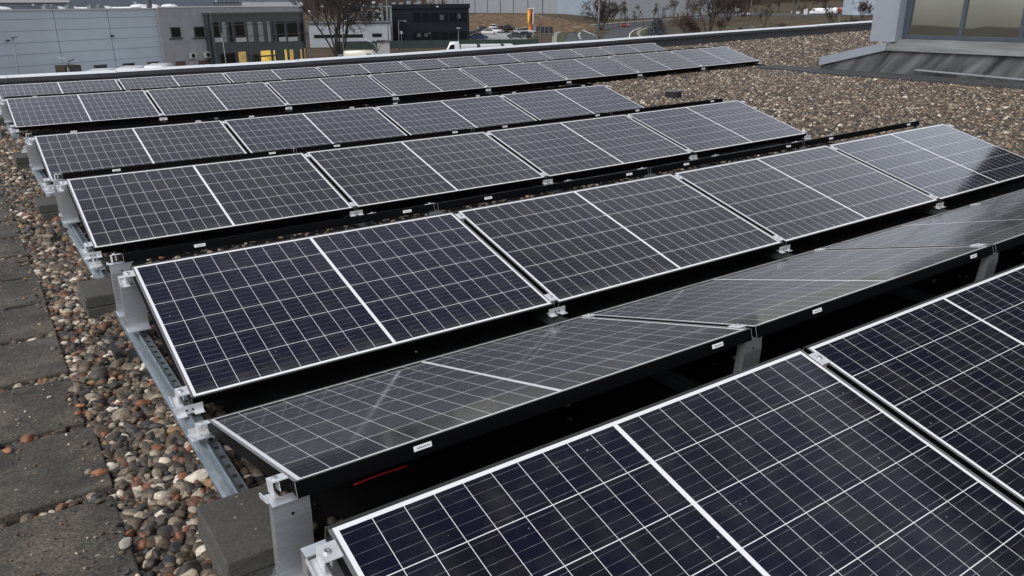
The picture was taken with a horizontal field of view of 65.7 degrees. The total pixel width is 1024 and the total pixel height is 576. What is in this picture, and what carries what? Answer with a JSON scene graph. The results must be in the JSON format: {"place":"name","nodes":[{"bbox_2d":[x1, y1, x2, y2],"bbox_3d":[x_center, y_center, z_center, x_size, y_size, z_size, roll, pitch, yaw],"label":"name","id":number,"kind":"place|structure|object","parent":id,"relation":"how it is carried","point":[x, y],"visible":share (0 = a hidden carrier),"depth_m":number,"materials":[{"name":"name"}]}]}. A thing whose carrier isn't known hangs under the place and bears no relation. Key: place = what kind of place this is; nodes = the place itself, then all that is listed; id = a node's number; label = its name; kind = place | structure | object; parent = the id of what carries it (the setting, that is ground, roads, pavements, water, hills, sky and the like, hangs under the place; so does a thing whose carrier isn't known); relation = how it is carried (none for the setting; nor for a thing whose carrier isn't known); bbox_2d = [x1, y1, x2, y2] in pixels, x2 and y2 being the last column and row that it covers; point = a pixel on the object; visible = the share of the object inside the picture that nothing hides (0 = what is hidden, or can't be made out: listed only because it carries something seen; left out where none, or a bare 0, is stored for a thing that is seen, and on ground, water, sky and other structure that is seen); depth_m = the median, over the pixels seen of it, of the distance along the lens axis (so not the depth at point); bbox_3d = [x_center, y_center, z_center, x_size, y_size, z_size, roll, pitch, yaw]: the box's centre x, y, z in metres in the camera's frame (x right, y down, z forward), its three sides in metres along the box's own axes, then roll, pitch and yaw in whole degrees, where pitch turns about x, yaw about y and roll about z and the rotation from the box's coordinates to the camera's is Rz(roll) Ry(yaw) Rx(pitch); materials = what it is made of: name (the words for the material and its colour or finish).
{"place":"outdoors","nodes":[
{"label":"outdoors","id":0,"kind":"place"},
{"bbox_2d":[469,13,595,32],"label":"bank","id":1,"kind":"structure","parent":0,"point":[513,20],"depth_m":256.67,"materials":[{"name":"brown soil"}]},
{"bbox_2d":[303,0,872,58],"bbox_3d":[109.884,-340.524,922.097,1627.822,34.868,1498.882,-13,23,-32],"label":"ground","id":2,"kind":"structure","parent":0,"point":[734,22],"depth_m":282.56,"materials":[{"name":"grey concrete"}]},
{"bbox_2d":[0,0,162,75],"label":"warehouse","id":3,"kind":"structure","parent":2,"relation":"on","point":[91,36],"depth_m":79.65,"materials":[{"name":"grey metal"}]},
{"bbox_2d":[0,0,302,10],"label":"hall","id":4,"kind":"structure","parent":2,"relation":"on","point":[24,4],"depth_m":181.14,"materials":[{"name":"grey metal"}]},
{"bbox_2d":[78,0,298,65],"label":"office block","id":5,"kind":"structure","parent":2,"relation":"on","point":[182,35],"depth_m":91.12,"materials":[{"name":"grey paint"}]},
{"bbox_2d":[202,11,307,64],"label":"glazed bay","id":6,"kind":"object","parent":2,"relation":"on","point":[272,36],"visible":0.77,"depth_m":99.33,"materials":[{"name":"black glass"}]},
{"bbox_2d":[250,0,386,56],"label":"bare tree","id":7,"kind":"object","parent":2,"relation":"on","point":[355,7],"visible":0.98,"depth_m":128.66,"materials":[{"name":"brown plant"}]},
{"bbox_2d":[307,21,391,47],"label":"workshop","id":8,"kind":"structure","parent":2,"relation":"on","point":[377,30],"depth_m":160.53,"materials":[{"name":"white metal"}]},
{"bbox_2d":[308,1,392,40],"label":"building","id":9,"kind":"structure","parent":2,"relation":"on","point":[384,16],"depth_m":174.11,"materials":[{"name":"metal"}]},
{"bbox_2d":[391,0,469,40],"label":"black office","id":10,"kind":"structure","parent":2,"relation":"on","point":[420,21],"depth_m":179.23,"materials":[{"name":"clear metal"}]},
{"bbox_2d":[338,39,538,48],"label":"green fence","id":11,"kind":"object","parent":2,"relation":"on","point":[403,44],"visible":0.37,"depth_m":155.20,"materials":[{"name":"metal"}]},
{"bbox_2d":[445,41,512,49],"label":"lorry","id":12,"kind":"object","parent":2,"relation":"on","point":[454,45],"visible":0.24,"depth_m":108.94,"materials":[{"name":"paint"}]},
{"bbox_2d":[302,0,820,14],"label":"woods","id":13,"kind":"object","parent":2,"relation":"on","point":[389,2],"visible":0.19,"depth_m":550.74,"materials":[{"name":"brown plant"}]},
{"bbox_2d":[427,0,711,18],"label":"strip hall","id":14,"kind":"structure","parent":2,"relation":"on","point":[647,7],"depth_m":430.25,"materials":[{"name":"white metal"}]},
{"bbox_2d":[557,0,598,16],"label":"blue hall","id":15,"kind":"structure","parent":2,"relation":"on","point":[572,7],"depth_m":407.72,"materials":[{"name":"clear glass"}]},
{"bbox_2d":[578,0,625,29],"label":"bare bush","id":16,"kind":"object","parent":2,"relation":"on","point":[603,13],"visible":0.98,"depth_m":244.99,"materials":[{"name":"brown plant"}]},
{"bbox_2d":[668,8,707,33],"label":"bare bush","id":17,"kind":"object","parent":2,"relation":"on","point":[689,23],"visible":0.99,"depth_m":184.68,"materials":[{"name":"brown plant"}]},
{"bbox_2d":[683,0,735,31],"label":"bare tree","id":18,"kind":"object","parent":2,"relation":"on","point":[709,8],"visible":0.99,"depth_m":204.97,"materials":[{"name":"brown plant"}]},
{"bbox_2d":[714,0,752,21],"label":"bare bush","id":19,"kind":"object","parent":2,"relation":"on","point":[736,3],"visible":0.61,"depth_m":300.77,"materials":[{"name":"brown plant"}]},
{"bbox_2d":[842,0,874,14],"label":"pale house","id":20,"kind":"structure","parent":2,"relation":"on","point":[848,8],"depth_m":287.99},
{"bbox_3d":[19.253,-1.232,18.710,68.800,7.435,29.800,-13,23,-32],"label":"low building","id":21,"kind":"object","parent":2,"relation":"on","visible":0},
{"bbox_2d":[0,21,871,84],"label":"parapet","id":22,"kind":"structure","parent":21,"relation":"on","point":[712,37],"depth_m":20.59,"materials":[{"name":"metal"}]},
{"bbox_2d":[0,29,1023,575],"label":"gravel","id":23,"kind":"structure","parent":21,"relation":"on","point":[256,474],"depth_m":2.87,"materials":[{"name":"gravel"}]},
{"bbox_2d":[0,97,19,137],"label":"mounting rail","id":24,"kind":"object","parent":23,"relation":"on","point":[5,114],"visible":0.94,"depth_m":10.97,"materials":[{"name":"metal"}]},
{"bbox_2d":[0,221,20,239],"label":"paving slab","id":25,"kind":"structure","parent":23,"relation":"on","point":[7,231],"depth_m":5.89,"materials":[{"name":"concrete"}]},
{"bbox_2d":[0,237,26,258],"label":"paving slab","id":26,"kind":"structure","parent":23,"relation":"on","point":[15,246],"depth_m":5.46,"materials":[{"name":"concrete"}]},
{"bbox_2d":[0,256,34,281],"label":"paving slab","id":27,"kind":"structure","parent":23,"relation":"on","point":[13,274],"depth_m":5.02,"materials":[{"name":"concrete"}]},
{"bbox_2d":[0,277,44,309],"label":"paving slab","id":28,"kind":"structure","parent":23,"relation":"on","point":[7,299],"depth_m":4.59,"materials":[{"name":"concrete"}]},
{"bbox_2d":[0,304,55,345],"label":"paving slab","id":29,"kind":"structure","parent":23,"relation":"on","point":[28,327],"depth_m":4.14,"materials":[{"name":"concrete"}]},
{"bbox_2d":[0,336,69,389],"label":"paving slab","id":30,"kind":"structure","parent":23,"relation":"on","point":[40,355],"depth_m":3.69,"materials":[{"name":"concrete"}]},
{"bbox_2d":[0,378,85,448],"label":"paving slab","id":31,"kind":"structure","parent":23,"relation":"on","point":[23,400],"depth_m":3.25,"materials":[{"name":"concrete"}]},
{"bbox_2d":[39,211,58,219],"bbox_3d":[-3.682,-0.622,6.416,0.236,0.062,0.330,-14,24,-33],"label":"ballast block","id":32,"kind":"object","parent":23,"relation":"on","point":[48,216],"depth_m":6.25,"materials":[{"name":"concrete"}]},
{"bbox_2d":[34,196,58,212],"bbox_3d":[-3.695,-0.679,6.387,0.236,0.062,0.330,-13,23,-32],"label":"ballast block","id":33,"kind":"object","parent":32,"relation":"on","point":[45,204],"depth_m":6.26,"materials":[{"name":"concrete"}]},
{"bbox_2d":[0,426,112,523],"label":"paving slab","id":34,"kind":"structure","parent":23,"relation":"on","point":[58,471],"depth_m":2.81,"materials":[{"name":"concrete"}]},
{"bbox_2d":[0,495,140,575],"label":"paving slab","id":35,"kind":"structure","parent":23,"relation":"on","point":[83,522],"depth_m":2.44,"materials":[{"name":"concrete"}]},
{"bbox_2d":[78,293,115,318],"bbox_3d":[-2.266,0.076,4.436,0.236,0.062,0.330,-14,24,-33],"label":"ballast block","id":36,"kind":"object","parent":23,"relation":"on","point":[95,312],"depth_m":4.28,"materials":[{"name":"concrete"}]},
{"bbox_2d":[77,276,115,308],"bbox_3d":[-2.265,0.016,4.414,0.236,0.062,0.330,-13,23,-31],"label":"ballast block","id":37,"kind":"object","parent":36,"relation":"on","point":[97,292],"depth_m":4.31,"materials":[{"name":"concrete"}]},
{"bbox_2d":[12,133,344,575],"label":"mounting rail","id":38,"kind":"object","parent":23,"relation":"on","point":[298,551],"visible":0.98,"depth_m":3.12,"materials":[{"name":"metal"}]},
{"bbox_2d":[197,523,274,575],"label":"ballast block","id":39,"kind":"object","parent":23,"relation":"on","point":[267,571],"depth_m":2.31,"materials":[{"name":"concrete"}]},
{"bbox_2d":[196,483,279,575],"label":"ballast block","id":40,"kind":"object","parent":39,"relation":"on","point":[236,529],"depth_m":2.34,"materials":[{"name":"concrete"}]},
{"bbox_2d":[26,70,1023,541],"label":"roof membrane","id":41,"kind":"object","parent":23,"relation":"on","point":[346,500],"visible":0.05,"depth_m":3.79,"materials":[{"name":"black rubber"}]},
{"bbox_2d":[116,79,166,122],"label":"mounting rail","id":42,"kind":"object","parent":41,"relation":"on","point":[163,119],"visible":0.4,"depth_m":11.27,"materials":[{"name":"metal"}]},
{"bbox_2d":[0,79,121,99],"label":"solar panel","id":43,"kind":"object","parent":42,"relation":"on","point":[10,90],"visible":0.4,"depth_m":13.15,"materials":[{"name":"glass"}]},
{"bbox_2d":[5,90,161,130],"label":"solar panel","id":44,"kind":"object","parent":42,"relation":"on","point":[40,112],"visible":1,"depth_m":11.02,"materials":[{"name":"glass"}]},
{"bbox_2d":[118,73,230,89],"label":"solar panel","id":45,"kind":"object","parent":42,"relation":"on","point":[169,81],"visible":0.5,"depth_m":14.09,"materials":[{"name":"glass"}]},
{"bbox_2d":[147,82,287,118],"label":"solar panel","id":46,"kind":"object","parent":42,"relation":"on","point":[204,100],"visible":1,"depth_m":11.98,"materials":[{"name":"glass"}]},
{"bbox_2d":[223,73,291,112],"bbox_3d":[-4.429,-3.340,13.493,0.245,0.406,3.750,-13,23,-32],"label":"mounting rail","id":47,"kind":"object","parent":41,"relation":"on","point":[286,109],"visible":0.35,"depth_m":12.23,"materials":[{"name":"metal"}]},
{"bbox_2d":[223,67,325,82],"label":"solar panel","id":48,"kind":"object","parent":47,"relation":"on","point":[265,75],"visible":0.55,"depth_m":15.04,"materials":[{"name":"glass"}]},
{"bbox_2d":[267,75,394,107],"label":"solar panel","id":49,"kind":"object","parent":47,"relation":"on","point":[321,91],"visible":0.99,"depth_m":12.94,"materials":[{"name":"glass"}]},
{"bbox_2d":[316,67,399,102],"bbox_3d":[-2.924,-3.716,14.450,0.245,0.406,3.750,-13,23,-32],"label":"mounting rail","id":50,"kind":"object","parent":41,"relation":"on","point":[395,99],"visible":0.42,"depth_m":13.18,"materials":[{"name":"metal"}]},
{"bbox_2d":[317,61,409,75],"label":"solar panel","id":51,"kind":"object","parent":50,"relation":"on","point":[347,69],"visible":0.5,"depth_m":16.00,"materials":[{"name":"glass"}]},
{"bbox_2d":[369,68,486,97],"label":"solar panel","id":52,"kind":"object","parent":50,"relation":"on","point":[424,83],"visible":0.99,"depth_m":13.90,"materials":[{"name":"glass"}]},
{"bbox_2d":[400,62,493,93],"bbox_3d":[-1.419,-4.098,15.406,0.245,0.406,3.750,-13,23,-32],"label":"mounting rail","id":53,"kind":"object","parent":41,"relation":"on","point":[487,90],"visible":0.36,"depth_m":14.13,"materials":[{"name":"metal"}]},
{"bbox_2d":[399,56,485,69],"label":"solar panel","id":54,"kind":"object","parent":53,"relation":"on","point":[441,63],"visible":0.56,"depth_m":16.96,"materials":[{"name":"glass"}]},
{"bbox_2d":[461,62,567,89],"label":"solar panel","id":55,"kind":"object","parent":53,"relation":"on","point":[501,76],"visible":0.96,"depth_m":14.86,"materials":[{"name":"glass"}]},
{"bbox_2d":[216,118,829,392],"bbox_3d":[-1.153,-0.646,5.932,0.245,0.406,10.040,-13,23,-32],"label":"mounting rail","id":56,"kind":"object","parent":41,"relation":"on","point":[681,383],"visible":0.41,"depth_m":3.41,"materials":[{"name":"metal"}]},
{"bbox_2d":[30,118,215,137],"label":"solar panel","id":57,"kind":"object","parent":56,"relation":"on","point":[116,127],"visible":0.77,"depth_m":8.35,"materials":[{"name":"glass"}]},
{"bbox_2d":[33,120,246,184],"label":"solar panel","id":58,"kind":"object","parent":56,"relation":"attached to","point":[86,151],"visible":0.7,"depth_m":7.86,"materials":[{"name":"glass"}]},
{"bbox_2d":[59,148,293,178],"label":"solar panel","id":59,"kind":"object","parent":56,"relation":"attached to","point":[164,165],"visible":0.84,"depth_m":6.40,"materials":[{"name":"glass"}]},
{"bbox_2d":[65,152,353,253],"bbox_3d":[-2.235,-0.683,5.926,1.796,0.046,1.061,-14,39,-32],"label":"solar panel","id":60,"kind":"object","parent":56,"relation":"attached to","point":[130,210],"visible":0.96,"depth_m":5.82,"materials":[{"name":"glass"}]},
{"bbox_2d":[100,203,434,264],"bbox_3d":[-1.515,-0.336,4.938,1.796,0.046,1.062,-13,8,-32],"label":"solar panel","id":61,"kind":"object","parent":56,"relation":"attached to","point":[194,246],"visible":0.99,"depth_m":4.42,"materials":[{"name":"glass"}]},
{"bbox_2d":[216,105,365,120],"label":"solar panel","id":62,"kind":"object","parent":56,"relation":"on","point":[288,112],"visible":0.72,"depth_m":9.31,"materials":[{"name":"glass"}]},
{"bbox_2d":[223,107,406,152],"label":"solar panel","id":63,"kind":"object","parent":56,"relation":"on","point":[272,133],"visible":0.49,"depth_m":8.82,"materials":[{"name":"glass"}]},
{"bbox_2d":[130,212,554,404],"bbox_3d":[-0.815,0.008,3.965,1.796,0.046,1.061,-13,39,-32],"label":"solar panel","id":64,"kind":"object","parent":56,"relation":"on","point":[230,323],"visible":0.92,"depth_m":3.83,"materials":[{"name":"glass"}]},
{"bbox_2d":[294,128,471,153],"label":"solar panel","id":65,"kind":"object","parent":56,"relation":"on","point":[372,141],"visible":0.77,"depth_m":7.37,"materials":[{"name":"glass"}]},
{"bbox_2d":[305,131,545,211],"bbox_3d":[-0.731,-1.049,6.887,1.796,0.047,1.061,-14,39,-32],"label":"solar panel","id":66,"kind":"object","parent":56,"relation":"on","point":[370,177],"visible":0.91,"depth_m":6.79,"materials":[{"name":"glass"}]},
{"bbox_2d":[207,316,752,498],"bbox_3d":[-0.112,0.346,3.002,1.796,0.046,1.062,-13,8,-32],"label":"solar panel","id":67,"kind":"object","parent":56,"relation":"on","point":[316,440],"visible":0.98,"depth_m":2.77,"materials":[{"name":"glass"}]},
{"bbox_2d":[402,168,648,209],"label":"solar panel","id":68,"kind":"object","parent":56,"relation":"on","point":[518,192],"visible":0.91,"depth_m":5.42,"materials":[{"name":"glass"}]},
{"bbox_2d":[456,173,782,307],"bbox_3d":[0.690,-0.358,4.926,1.796,0.048,1.061,-14,39,-32],"label":"solar panel","id":69,"kind":"object","parent":56,"relation":"on","point":[574,247],"visible":0.89,"depth_m":4.81,"materials":[{"name":"glass"}]},
{"bbox_2d":[325,348,1023,575],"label":"solar panel","id":70,"kind":"object","parent":56,"relation":"on","point":[799,462],"visible":0.97,"depth_m":2.16,"materials":[{"name":"glass"}]},
{"bbox_2d":[585,245,993,337],"bbox_3d":[1.392,-0.019,3.963,1.796,0.046,1.062,-14,8,-32],"label":"solar panel","id":71,"kind":"object","parent":56,"relation":"on","point":[762,300],"visible":0.95,"depth_m":3.78,"materials":[{"name":"glass"}]},
{"bbox_2d":[803,263,1023,507],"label":"solar panel","id":72,"kind":"object","parent":56,"relation":"on","point":[944,372],"visible":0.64,"depth_m":2.85,"materials":[{"name":"glass"}]},
{"bbox_2d":[473,56,574,86],"bbox_3d":[0.086,-4.485,16.360,0.245,0.406,3.750,-13,23,-32],"label":"mounting rail","id":73,"kind":"object","parent":41,"relation":"on","point":[567,83],"visible":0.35,"depth_m":15.09,"materials":[{"name":"metal"}]},
{"bbox_2d":[475,51,551,64],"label":"solar panel","id":74,"kind":"object","parent":73,"relation":"on","point":[511,57],"visible":0.51,"depth_m":17.91,"materials":[{"name":"glass"}]},
{"bbox_2d":[540,56,639,81],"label":"solar panel","id":75,"kind":"object","parent":73,"relation":"on","point":[584,69],"visible":0.97,"depth_m":15.81,"materials":[{"name":"glass"}]},
{"bbox_2d":[540,52,645,78],"bbox_3d":[1.590,-4.875,17.312,0.245,0.406,3.750,-13,23,-32],"label":"mounting rail","id":76,"kind":"object","parent":41,"relation":"on","point":[639,76],"visible":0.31,"depth_m":16.03,"materials":[{"name":"metal"}]},
{"bbox_2d":[539,47,612,58],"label":"solar panel","id":77,"kind":"object","parent":76,"relation":"on","point":[574,53],"visible":0.51,"depth_m":18.86,"materials":[{"name":"glass"}]},
{"bbox_2d":[607,51,702,74],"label":"solar panel","id":78,"kind":"object","parent":76,"relation":"on","point":[654,62],"visible":0.96,"depth_m":16.77,"materials":[{"name":"glass"}]},
{"bbox_2d":[599,47,708,71],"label":"mounting rail","id":79,"kind":"object","parent":41,"relation":"on","point":[699,70],"visible":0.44,"depth_m":17.01,"materials":[{"name":"metal"}]},
{"bbox_2d":[601,43,666,53],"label":"solar panel","id":80,"kind":"object","parent":79,"relation":"on","point":[632,48],"visible":0.52,"depth_m":19.81,"materials":[{"name":"glass"}]},
{"bbox_2d":[672,46,758,67],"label":"solar panel","id":81,"kind":"object","parent":79,"relation":"on","point":[713,57],"visible":0.98,"depth_m":17.72,"materials":[{"name":"glass"}]},
{"bbox_2d":[375,107,997,301],"bbox_3d":[0.352,-1.015,6.893,0.245,0.406,10.040,-13,23,-32],"label":"mounting rail","id":82,"kind":"object","parent":41,"relation":"on","point":[988,263],"visible":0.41,"depth_m":4.40,"materials":[{"name":"metal"}]},
{"bbox_2d":[366,93,489,106],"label":"solar panel","id":83,"kind":"object","parent":82,"relation":"on","point":[424,100],"visible":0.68,"depth_m":10.27,"materials":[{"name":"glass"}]},
{"bbox_2d":[375,95,537,134],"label":"solar panel","id":84,"kind":"object","parent":82,"relation":"on","point":[441,115],"visible":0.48,"depth_m":9.78,"materials":[{"name":"glass"}]},
{"bbox_2d":[471,112,610,132],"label":"solar panel","id":85,"kind":"object","parent":82,"relation":"on","point":[513,125],"visible":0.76,"depth_m":8.33,"materials":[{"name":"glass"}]},
{"bbox_2d":[486,114,691,180],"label":"solar panel","id":86,"kind":"object","parent":82,"relation":"on","point":[565,149],"visible":0.94,"depth_m":7.76,"materials":[{"name":"glass"}]},
{"bbox_2d":[576,141,802,179],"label":"solar panel","id":87,"kind":"object","parent":82,"relation":"on","point":[691,163],"visible":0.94,"depth_m":6.42,"materials":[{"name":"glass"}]},
{"bbox_2d":[672,145,938,246],"bbox_3d":[2.194,-0.731,5.885,1.796,0.047,1.061,-14,39,-32],"label":"solar panel","id":88,"kind":"object","parent":82,"relation":"on","point":[793,198],"visible":0.91,"depth_m":5.79,"materials":[{"name":"glass"}]},
{"bbox_2d":[818,202,1023,252],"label":"solar panel","id":89,"kind":"object","parent":82,"relation":"on","point":[999,227],"visible":0.81,"depth_m":4.79,"materials":[{"name":"glass"}]},
{"bbox_2d":[501,95,980,214],"bbox_3d":[1.857,-1.391,7.850,0.245,0.406,10.040,-13,23,-32],"label":"mounting rail","id":90,"kind":"object","parent":41,"relation":"on","point":[936,209],"visible":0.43,"depth_m":6.08,"materials":[{"name":"metal"}]},
{"bbox_2d":[500,85,644,119],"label":"solar panel","id":91,"kind":"object","parent":90,"relation":"on","point":[560,103],"visible":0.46,"depth_m":10.74,"materials":[{"name":"glass"}]},
{"bbox_2d":[611,98,722,115],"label":"solar panel","id":92,"kind":"object","parent":90,"relation":"on","point":[625,112],"visible":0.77,"depth_m":9.30,"materials":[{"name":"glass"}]},
{"bbox_2d":[626,100,806,155],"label":"solar panel","id":93,"kind":"object","parent":90,"relation":"on","point":[703,129],"visible":0.91,"depth_m":8.72,"materials":[{"name":"glass"}]},
{"bbox_2d":[721,121,919,154],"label":"solar panel","id":94,"kind":"object","parent":90,"relation":"on","point":[818,140],"visible":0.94,"depth_m":7.38,"materials":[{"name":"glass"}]},
{"bbox_2d":[827,123,1023,202],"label":"solar panel","id":95,"kind":"object","parent":90,"relation":"on","point":[944,163],"visible":0.84,"depth_m":6.74,"materials":[{"name":"glass"}]},
{"bbox_2d":[970,189,1023,204],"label":"solar panel","id":96,"kind":"object","parent":90,"relation":"on","point":[1016,196],"visible":0.51,"depth_m":5.87,"materials":[{"name":"glass"}]},
{"bbox_2d":[819,0,1023,81],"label":"penthouse","id":97,"kind":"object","parent":23,"relation":"on","point":[981,37],"visible":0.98,"depth_m":14.79,"materials":[{"name":"metal"}]},
{"bbox_2d":[905,0,965,40],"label":"window","id":98,"kind":"structure","parent":97,"relation":"in","point":[928,19],"depth_m":14.98,"materials":[{"name":"grey glass"}]},
{"bbox_2d":[959,0,1023,41],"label":"window","id":99,"kind":"structure","parent":97,"relation":"in","point":[983,20],"depth_m":14.17,"materials":[{"name":"grey glass"}]},
{"bbox_2d":[914,69,1023,80],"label":"metal flashing","id":100,"kind":"object","parent":23,"relation":"on","point":[971,75],"visible":1,"depth_m":14.24,"materials":[{"name":"grey metal"}]},
{"bbox_2d":[603,24,653,38],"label":"road","id":101,"kind":"structure","parent":0,"point":[623,32],"depth_m":227.72,"materials":[{"name":"grey asphalt"}]},
{"bbox_2d":[565,18,709,41],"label":"road","id":102,"kind":"structure","parent":0,"point":[573,36],"depth_m":221.64,"materials":[{"name":"grey asphalt"}]},
{"bbox_2d":[631,28,654,36],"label":"verge","id":103,"kind":"structure","parent":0,"point":[633,34],"depth_m":217.70,"materials":[{"name":"green plant"}]},
{"bbox_2d":[644,17,669,35],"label":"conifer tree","id":104,"kind":"object","parent":103,"relation":"on","point":[657,28],"visible":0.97,"depth_m":200.52,"materials":[{"name":"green plant"}]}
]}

